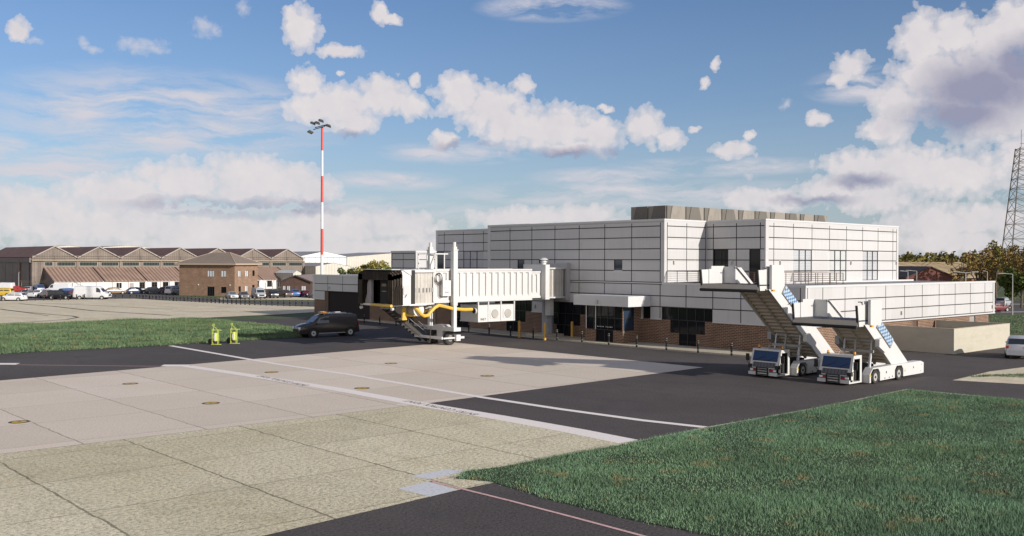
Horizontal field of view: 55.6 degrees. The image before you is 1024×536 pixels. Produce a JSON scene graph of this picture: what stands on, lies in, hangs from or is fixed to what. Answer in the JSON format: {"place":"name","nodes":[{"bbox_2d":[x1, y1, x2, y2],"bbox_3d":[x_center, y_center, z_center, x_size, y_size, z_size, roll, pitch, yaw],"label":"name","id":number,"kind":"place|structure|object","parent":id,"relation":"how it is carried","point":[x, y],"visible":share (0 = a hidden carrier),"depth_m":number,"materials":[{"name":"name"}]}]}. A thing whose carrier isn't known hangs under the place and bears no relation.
{"place":"outdoors","nodes":[
{"label":"outdoors","id":0,"kind":"place"},
{"bbox_2d":[0,316,301,353],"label":"turf","id":1,"kind":"structure","parent":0,"point":[124,337],"depth_m":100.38,"materials":[{"name":"green plant"}]},
{"bbox_2d":[0,299,313,324],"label":"concrete","id":2,"kind":"object","parent":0,"point":[175,309],"visible":0.8,"depth_m":157.15,"materials":[{"name":"concrete"}]},
{"bbox_2d":[1,309,78,323],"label":"tyre mark","id":3,"kind":"object","parent":2,"relation":"on","point":[50,314],"visible":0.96,"depth_m":140.38,"materials":[{"name":"paint"}]},
{"bbox_2d":[27,304,169,315],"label":"tyre mark","id":4,"kind":"object","parent":2,"relation":"on","point":[93,310],"visible":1,"depth_m":154.64,"materials":[{"name":"paint"}]},
{"bbox_2d":[0,317,1023,535],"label":"apron asphalt","id":5,"kind":"structure","parent":0,"point":[717,389],"depth_m":59.55,"materials":[{"name":"asphalt"}]},
{"bbox_2d":[208,324,220,344],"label":"wheeled extinguisher","id":6,"kind":"object","parent":5,"relation":"on","point":[214,339],"visible":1,"depth_m":92.56,"materials":[{"name":"yellow paint"}]},
{"bbox_2d":[226,323,239,343],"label":"wheeled extinguisher","id":7,"kind":"object","parent":5,"relation":"on","point":[232,339],"visible":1,"depth_m":93.70,"materials":[{"name":"yellow paint"}]},
{"bbox_2d":[0,405,636,535],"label":"taxiway concrete","id":8,"kind":"object","parent":5,"relation":"on","point":[261,479],"visible":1,"depth_m":36.96,"materials":[{"name":"concrete"}]},
{"bbox_2d":[398,482,456,496],"bbox_3d":[-2.920,7.759,34.139,1.736,0.001,1.447,1,1,43],"label":"corner marking","id":9,"kind":"object","parent":8,"relation":"on","point":[430,489],"visible":1,"depth_m":34.06,"materials":[{"name":"white paint"}]},
{"bbox_2d":[412,469,464,478],"bbox_3d":[-2.716,7.744,36.578,2.186,0.001,0.868,0,0,-42],"label":"corner marking","id":10,"kind":"object","parent":8,"relation":"on","point":[430,475],"visible":1,"depth_m":36.46,"materials":[{"name":"white paint"}]},
{"bbox_2d":[292,311,358,337],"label":"service van","id":11,"kind":"object","parent":5,"relation":"on","point":[339,323],"visible":1,"depth_m":102.56,"materials":[{"name":"paint"}]},
{"bbox_2d":[0,342,701,453],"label":"concrete apron","id":12,"kind":"object","parent":5,"relation":"on","point":[70,410],"visible":0.86,"depth_m":61.22,"materials":[{"name":"concrete"}]},
{"bbox_2d":[181,365,636,442],"bbox_3d":[-9.517,7.578,58.706,1.734,0.001,42.762,0,1,-44],"label":"stop line","id":13,"kind":"object","parent":12,"relation":"on","point":[594,434],"visible":1,"depth_m":51.46,"materials":[{"name":"white paint"}]},
{"bbox_2d":[172,346,707,427],"bbox_3d":[-11.637,7.506,68.655,1.737,0.001,60.974,0,1,-43],"label":"stand line","id":14,"kind":"object","parent":5,"relation":"on","point":[459,392],"visible":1,"depth_m":57.99,"materials":[{"name":"white paint"}]},
{"bbox_2d":[358,242,569,344],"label":"jet bridge","id":15,"kind":"structure","parent":5,"relation":"on","point":[407,293],"depth_m":94.21,"materials":[{"name":"metal"}]},
{"bbox_2d":[380,280,387,303],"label":"operator door","id":16,"kind":"structure","parent":15,"relation":"in","point":[383,283],"depth_m":89.01,"materials":[{"name":"black"}]},
{"bbox_2d":[403,285,409,294],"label":"sign","id":17,"kind":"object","parent":15,"relation":"in","point":[406,288],"depth_m":87.63,"materials":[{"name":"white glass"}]},
{"bbox_2d":[429,481,644,535],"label":"edge line","id":18,"kind":"object","parent":5,"relation":"on","point":[542,509],"visible":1,"depth_m":31.34,"materials":[{"name":"red paint"}]},
{"bbox_2d":[699,265,833,376],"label":"stair truck","id":19,"kind":"object","parent":5,"relation":"on","point":[769,297],"visible":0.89,"depth_m":68.11,"materials":[{"name":"metal"}]},
{"bbox_2d":[638,389,906,440],"bbox_3d":[15.486,7.702,52.326,26.498,0.001,0.682,0,1,-43],"label":"concrete edging","id":20,"kind":"object","parent":5,"relation":"on","point":[782,413],"visible":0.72,"depth_m":50.43,"materials":[{"name":"concrete"}]},
{"bbox_2d":[791,299,923,383],"bbox_3d":[24.244,4.826,66.442,10.782,5.646,4.980,0,0,-42],"label":"stair truck","id":21,"kind":"object","parent":5,"relation":"on","point":[864,338],"visible":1,"depth_m":64.97,"materials":[{"name":"metal"}]},
{"bbox_2d":[955,367,1023,383],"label":"concrete pad","id":22,"kind":"object","parent":5,"relation":"on","point":[1008,379],"visible":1,"depth_m":67.54,"materials":[{"name":"concrete"}]},
{"bbox_2d":[1004,335,1023,357],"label":"estate car","id":23,"kind":"object","parent":5,"relation":"on","point":[1014,345],"visible":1,"depth_m":81.30,"materials":[{"name":"silver metal"}]},
{"bbox_2d":[0,0,1023,258],"label":"sky","id":24,"kind":"structure","parent":0,"point":[185,124],"materials":[{"name":"blue"}]},
{"bbox_2d":[65,284,1023,319],"bbox_3d":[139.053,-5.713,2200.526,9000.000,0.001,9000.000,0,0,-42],"label":"ground","id":25,"kind":"structure","parent":0,"point":[1001,293],"depth_m":143.13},
{"bbox_2d":[96,245,149,247],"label":"hangar","id":26,"kind":"structure","parent":25,"relation":"on","point":[119,246],"depth_m":568.14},
{"bbox_2d":[0,290,313,306],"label":"car park","id":27,"kind":"structure","parent":25,"relation":"on","point":[133,296],"depth_m":202.43,"materials":[{"name":"asphalt"}]},
{"bbox_2d":[0,288,14,294],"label":"parked van","id":28,"kind":"object","parent":27,"relation":"on","point":[4,291],"visible":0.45,"depth_m":212.83,"materials":[{"name":"yellow paint"}]},
{"bbox_2d":[0,282,14,287],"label":"parked van","id":29,"kind":"object","parent":27,"relation":"on","point":[6,285],"visible":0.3,"depth_m":237.09,"materials":[{"name":"white paint"}]},
{"bbox_2d":[0,292,27,300],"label":"parked car","id":30,"kind":"object","parent":27,"relation":"on","point":[20,296],"visible":0.98,"depth_m":189.45,"materials":[{"name":"white paint"}]},
{"bbox_2d":[13,286,28,291],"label":"pickup truck","id":31,"kind":"object","parent":27,"relation":"on","point":[18,288],"visible":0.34,"depth_m":237.48,"materials":[{"name":"red paint"}]},
{"bbox_2d":[27,289,41,297],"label":"pickup truck","id":32,"kind":"object","parent":27,"relation":"on","point":[36,292],"visible":0.6,"depth_m":206.72,"materials":[{"name":"white paint"}]},
{"bbox_2d":[33,284,44,289],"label":"parked car","id":33,"kind":"object","parent":27,"relation":"on","point":[38,286],"visible":0.52,"depth_m":241.41,"materials":[{"name":"blue paint"}]},
{"bbox_2d":[39,290,48,297],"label":"parked car","id":34,"kind":"object","parent":27,"relation":"on","point":[44,293],"visible":0.56,"depth_m":204.34,"materials":[{"name":"beige paint"}]},
{"bbox_2d":[45,283,72,289],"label":"parked van","id":35,"kind":"object","parent":27,"relation":"on","point":[56,286],"visible":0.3,"depth_m":238.50,"materials":[{"name":"white paint"}]},
{"bbox_2d":[47,290,72,298],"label":"parked van","id":36,"kind":"object","parent":27,"relation":"on","point":[56,294],"visible":0.92,"depth_m":199.32,"materials":[{"name":"black paint"}]},
{"bbox_2d":[73,286,111,298],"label":"parked van","id":37,"kind":"object","parent":27,"relation":"on","point":[92,291],"visible":0.97,"depth_m":198.36,"materials":[{"name":"white paint"}]},
{"bbox_2d":[105,287,125,293],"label":"parked car","id":38,"kind":"object","parent":27,"relation":"on","point":[110,290],"visible":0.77,"depth_m":230.56,"materials":[{"name":"brown metal"}]},
{"bbox_2d":[126,287,145,293],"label":"parked car","id":39,"kind":"object","parent":27,"relation":"on","point":[131,290],"visible":0.98,"depth_m":232.78,"materials":[{"name":"blue paint"}]},
{"bbox_2d":[0,246,304,290],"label":"hangar","id":40,"kind":"structure","parent":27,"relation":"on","point":[119,268],"depth_m":257.20,"materials":[{"name":"metal"}]},
{"bbox_2d":[0,262,5,281],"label":"sliding door","id":41,"kind":"structure","parent":40,"relation":"in","point":[2,264],"depth_m":261.58,"materials":[{"name":"metal"}]},
{"bbox_2d":[6,262,12,282],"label":"sliding door","id":42,"kind":"structure","parent":40,"relation":"in","point":[9,265],"depth_m":257.11,"materials":[{"name":"metal"}]},
{"bbox_2d":[13,262,17,285],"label":"sliding door","id":43,"kind":"structure","parent":40,"relation":"in","point":[15,264],"depth_m":253.00,"materials":[{"name":"metal"}]},
{"bbox_2d":[21,262,28,287],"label":"sliding door","id":44,"kind":"structure","parent":40,"relation":"in","point":[24,265],"depth_m":246.78,"materials":[{"name":"metal"}]},
{"bbox_2d":[57,262,75,265],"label":"window","id":45,"kind":"structure","parent":40,"relation":"in","point":[58,263],"depth_m":248.96,"materials":[{"name":"glass"}]},
{"bbox_2d":[79,262,97,265],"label":"window","id":46,"kind":"structure","parent":40,"relation":"in","point":[80,263],"depth_m":252.57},
{"bbox_2d":[101,262,118,265],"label":"window","id":47,"kind":"structure","parent":40,"relation":"in","point":[102,263],"depth_m":256.24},
{"bbox_2d":[122,262,139,265],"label":"window","id":48,"kind":"structure","parent":40,"relation":"in","point":[123,263],"depth_m":259.92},
{"bbox_2d":[143,262,159,265],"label":"window","id":49,"kind":"structure","parent":40,"relation":"in","point":[144,263],"depth_m":263.60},
{"bbox_2d":[272,262,285,265],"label":"window","id":50,"kind":"structure","parent":40,"relation":"in","point":[273,263],"depth_m":289.19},
{"bbox_2d":[144,287,162,293],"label":"parked car","id":51,"kind":"object","parent":27,"relation":"on","point":[149,290],"visible":0.96,"depth_m":235.02,"materials":[{"name":"grey paint"}]},
{"bbox_2d":[164,285,178,294],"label":"parked van","id":52,"kind":"object","parent":27,"relation":"on","point":[174,289],"visible":0.78,"depth_m":227.06,"materials":[{"name":"grey paint"}]},
{"bbox_2d":[171,294,250,297],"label":"verge","id":53,"kind":"structure","parent":27,"relation":"on","point":[178,295],"depth_m":216.61,"materials":[{"name":"plant"}]},
{"bbox_2d":[174,252,261,295],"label":"brick office","id":54,"kind":"structure","parent":53,"relation":"on","point":[216,274],"depth_m":221.25,"materials":[{"name":"brown"}]},
{"bbox_2d":[207,287,213,295],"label":"door","id":55,"kind":"structure","parent":54,"relation":"in","point":[210,290],"depth_m":220.51,"materials":[{"name":"black"}]},
{"bbox_2d":[225,292,238,298],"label":"parked car","id":56,"kind":"object","parent":27,"relation":"on","point":[229,295],"visible":0.98,"depth_m":203.45,"materials":[{"name":"silver metal"}]},
{"bbox_2d":[238,292,249,298],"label":"parked car","id":57,"kind":"object","parent":27,"relation":"on","point":[243,295],"visible":0.9,"depth_m":203.70,"materials":[{"name":"grey paint"}]},
{"bbox_2d":[251,287,265,298],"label":"parked van","id":58,"kind":"object","parent":27,"relation":"on","point":[256,292],"visible":1,"depth_m":205.24,"materials":[{"name":"silver metal"}]},
{"bbox_2d":[220,297,313,299],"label":"parking bay","id":59,"kind":"object","parent":27,"relation":"on","point":[287,298],"visible":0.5,"depth_m":206.14,"materials":[{"name":"asphalt"}]},
{"bbox_2d":[222,299,313,301],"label":"verge","id":60,"kind":"structure","parent":27,"relation":"on","point":[276,300],"depth_m":196.05,"materials":[{"name":"plant"}]},
{"bbox_2d":[265,290,278,297],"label":"parked car","id":61,"kind":"object","parent":27,"relation":"on","point":[271,293],"visible":0.91,"depth_m":208.65,"materials":[{"name":"black paint"}]},
{"bbox_2d":[277,290,292,297],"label":"parked car","id":62,"kind":"object","parent":27,"relation":"on","point":[284,293],"visible":0.81,"depth_m":211.82,"materials":[{"name":"silver paint"}]},
{"bbox_2d":[290,289,299,296],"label":"parked car","id":63,"kind":"object","parent":27,"relation":"on","point":[295,292],"visible":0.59,"depth_m":216.13,"materials":[{"name":"blue paint"}]},
{"bbox_2d":[278,274,312,291],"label":"bungalow","id":64,"kind":"object","parent":27,"relation":"on","point":[302,282],"visible":0.65,"depth_m":230.67,"materials":[{"name":"brick"}]},
{"bbox_2d":[276,270,300,288],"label":"shed","id":65,"kind":"structure","parent":25,"relation":"on","point":[282,274],"depth_m":278.31,"materials":[{"name":"metal"}]},
{"bbox_2d":[307,119,330,273],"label":"floodlight mast","id":66,"kind":"object","parent":25,"relation":"on","point":[321,246],"visible":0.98,"depth_m":153.74,"materials":[{"name":"metal"}]},
{"bbox_2d":[294,251,346,264],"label":"hangar","id":67,"kind":"structure","parent":25,"relation":"on","point":[314,257],"depth_m":428.64,"materials":[{"name":"metal"}]},
{"bbox_2d":[305,263,349,274],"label":"shed","id":68,"kind":"structure","parent":25,"relation":"on","point":[328,268],"depth_m":293.58,"materials":[{"name":"metal"}]},
{"bbox_2d":[337,267,353,274],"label":"bush","id":69,"kind":"object","parent":25,"relation":"on","point":[343,272],"visible":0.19,"depth_m":264.52,"materials":[{"name":"green plant"}]},
{"bbox_2d":[339,252,390,268],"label":"hangar","id":70,"kind":"structure","parent":25,"relation":"on","point":[353,260],"depth_m":469.64,"materials":[{"name":"metal"}]},
{"bbox_2d":[354,259,388,274],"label":"bush","id":71,"kind":"object","parent":25,"relation":"on","point":[381,264],"visible":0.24,"depth_m":254.68,"materials":[{"name":"green plant"}]},
{"bbox_2d":[898,266,957,280],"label":"gabled building","id":72,"kind":"structure","parent":25,"relation":"on","point":[927,273],"depth_m":210.01,"materials":[{"name":"red brick"}]},
{"bbox_2d":[898,262,982,280],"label":"long building","id":73,"kind":"structure","parent":25,"relation":"on","point":[943,266],"depth_m":275.44,"materials":[{"name":"orange brick"}]},
{"bbox_2d":[898,249,1017,275],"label":"woods","id":74,"kind":"object","parent":25,"relation":"on","point":[934,257],"visible":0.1,"depth_m":414.97,"materials":[{"name":"green plant"}]},
{"bbox_2d":[945,254,980,280],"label":"tree","id":75,"kind":"object","parent":25,"relation":"on","point":[960,275],"visible":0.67,"depth_m":189.25,"materials":[{"name":"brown plant"}]},
{"bbox_2d":[973,239,1020,297],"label":"tree","id":76,"kind":"object","parent":25,"relation":"on","point":[995,249],"visible":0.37,"depth_m":224.62,"materials":[{"name":"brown plant"}]},
{"bbox_2d":[990,245,1023,299],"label":"tree","id":77,"kind":"object","parent":25,"relation":"on","point":[1009,252],"visible":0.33,"depth_m":215.72,"materials":[{"name":"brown plant"}]},
{"bbox_2d":[992,301,1023,313],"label":"parking lot","id":78,"kind":"structure","parent":25,"relation":"on","point":[1017,309],"depth_m":165.02,"materials":[{"name":"asphalt"}]},
{"bbox_2d":[964,248,995,280],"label":"tree","id":79,"kind":"object","parent":78,"relation":"on","point":[981,276],"visible":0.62,"depth_m":204.03,"materials":[{"name":"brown plant"}]},
{"bbox_2d":[995,302,1009,311],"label":"parked car","id":80,"kind":"object","parent":78,"relation":"on","point":[999,306],"visible":0.52,"depth_m":160.91,"materials":[{"name":"red paint"}]},
{"bbox_2d":[995,297,1011,306],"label":"parked car","id":81,"kind":"object","parent":78,"relation":"on","point":[1005,301],"visible":0.69,"depth_m":178.05,"materials":[{"name":"silver metal"}]},
{"bbox_2d":[996,266,1023,307],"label":"tree","id":82,"kind":"object","parent":78,"relation":"on","point":[1004,281],"visible":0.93,"depth_m":175.22,"materials":[{"name":"green plant"}]},
{"bbox_2d":[1008,247,1023,274],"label":"tree","id":83,"kind":"object","parent":78,"relation":"on","point":[1018,268],"visible":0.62,"depth_m":202.04,"materials":[{"name":"green plant"}]},
{"bbox_2d":[997,130,1023,291],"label":"lattice mast","id":84,"kind":"object","parent":25,"relation":"on","point":[1015,198],"visible":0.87,"depth_m":262.75,"materials":[{"name":"grey metal"}]},
{"bbox_2d":[357,319,751,356],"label":"pavement","id":85,"kind":"structure","parent":0,"point":[670,347],"depth_m":93.36,"materials":[{"name":"concrete"}]},
{"bbox_2d":[313,205,994,352],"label":"terminal building","id":86,"kind":"structure","parent":0,"point":[638,274],"depth_m":97.65,"materials":[{"name":"grey"}]},
{"bbox_2d":[329,291,369,318],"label":"roller door","id":87,"kind":"structure","parent":86,"relation":"in","point":[347,302],"depth_m":135.89,"materials":[{"name":"metal"}]},
{"bbox_2d":[437,252,443,268],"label":"window","id":88,"kind":"structure","parent":86,"relation":"in","point":[440,258],"depth_m":130.68,"materials":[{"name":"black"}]},
{"bbox_2d":[457,317,467,327],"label":"door","id":89,"kind":"structure","parent":86,"relation":"in","point":[459,323],"depth_m":116.97,"materials":[{"name":"black"}]},
{"bbox_2d":[463,251,482,268],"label":"window","id":90,"kind":"structure","parent":86,"relation":"in","point":[472,259],"depth_m":125.49,"materials":[{"name":"black"}]},
{"bbox_2d":[507,321,517,331],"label":"door","id":91,"kind":"structure","parent":86,"relation":"in","point":[514,324],"depth_m":110.15,"materials":[{"name":"black"}]},
{"bbox_2d":[495,300,530,310],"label":"window","id":92,"kind":"structure","parent":86,"relation":"in","point":[519,305],"depth_m":109.14,"materials":[{"name":"black"}]},
{"bbox_2d":[514,310,525,321],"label":"window","id":93,"kind":"structure","parent":86,"relation":"in","point":[519,315],"depth_m":109.14,"materials":[{"name":"black"}]},
{"bbox_2d":[557,324,570,335],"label":"door","id":94,"kind":"structure","parent":86,"relation":"in","point":[565,329],"depth_m":103.88,"materials":[{"name":"black"}]},
{"bbox_2d":[553,313,579,325],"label":"window","id":95,"kind":"structure","parent":86,"relation":"in","point":[559,318],"depth_m":103.73,"materials":[{"name":"black"}]},
{"bbox_2d":[554,302,584,314],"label":"window","id":96,"kind":"structure","parent":86,"relation":"in","point":[559,307],"depth_m":103.50,"materials":[{"name":"black"}]},
{"bbox_2d":[587,305,621,330],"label":"window","id":97,"kind":"structure","parent":86,"relation":"in","point":[610,316],"depth_m":95.80,"materials":[{"name":"black"}]},
{"bbox_2d":[596,329,612,342],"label":"door","id":98,"kind":"structure","parent":86,"relation":"in","point":[601,335],"depth_m":96.01,"materials":[{"name":"black"}]},
{"bbox_2d":[614,260,621,269],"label":"window","id":99,"kind":"structure","parent":86,"relation":"in","point":[617,263],"depth_m":98.16,"materials":[{"name":"blue"}]},
{"bbox_2d":[623,307,633,330],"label":"window","id":100,"kind":"structure","parent":86,"relation":"in","point":[628,311],"depth_m":94.68,"materials":[{"name":"blue"}]},
{"bbox_2d":[643,306,649,317],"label":"window","id":101,"kind":"structure","parent":86,"relation":"in","point":[646,310],"depth_m":95.47,"materials":[{"name":"black"}]},
{"bbox_2d":[662,307,712,321],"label":"window","id":102,"kind":"structure","parent":86,"relation":"in","point":[705,315],"depth_m":91.72,"materials":[{"name":"black"}]},
{"bbox_2d":[679,333,695,345],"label":"door","id":103,"kind":"structure","parent":86,"relation":"in","point":[684,339],"depth_m":91.68,"materials":[{"name":"black"}]},
{"bbox_2d":[671,320,704,334],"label":"window","id":104,"kind":"structure","parent":86,"relation":"in","point":[677,326],"depth_m":91.65,"materials":[{"name":"black"}]},
{"bbox_2d":[714,250,727,266],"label":"window","id":105,"kind":"structure","parent":86,"relation":"in","point":[720,256],"depth_m":96.71,"materials":[{"name":"black"}]},
{"bbox_2d":[749,249,759,281],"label":"door","id":106,"kind":"structure","parent":86,"relation":"in","point":[754,254],"depth_m":93.93,"materials":[{"name":"black"}]},
{"bbox_2d":[793,250,811,281],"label":"window","id":107,"kind":"structure","parent":86,"relation":"in","point":[802,259],"depth_m":97.26,"materials":[{"name":"white"}]},
{"bbox_2d":[829,251,845,280],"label":"window","id":108,"kind":"structure","parent":86,"relation":"in","point":[837,264],"depth_m":101.95,"materials":[{"name":"white"}]},
{"bbox_2d":[862,251,877,279],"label":"window","id":109,"kind":"structure","parent":86,"relation":"in","point":[870,258],"depth_m":106.45,"materials":[{"name":"white"}]},
{"bbox_2d":[454,389,1023,535],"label":"turf","id":110,"kind":"structure","parent":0,"point":[612,510],"depth_m":36.64,"materials":[{"name":"plant"}]},
{"bbox_2d":[885,320,1009,353],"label":"yard wall","id":111,"kind":"structure","parent":0,"point":[949,337],"depth_m":88.31,"materials":[{"name":"concrete"}]},
{"bbox_2d":[970,373,1023,377],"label":"grass","id":112,"kind":"structure","parent":0,"point":[1001,375],"depth_m":68.96,"materials":[{"name":"plant"}]},
{"bbox_2d":[988,314,1023,334],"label":"lawn","id":113,"kind":"structure","parent":0,"point":[1003,320],"depth_m":135.96,"materials":[{"name":"plant"}]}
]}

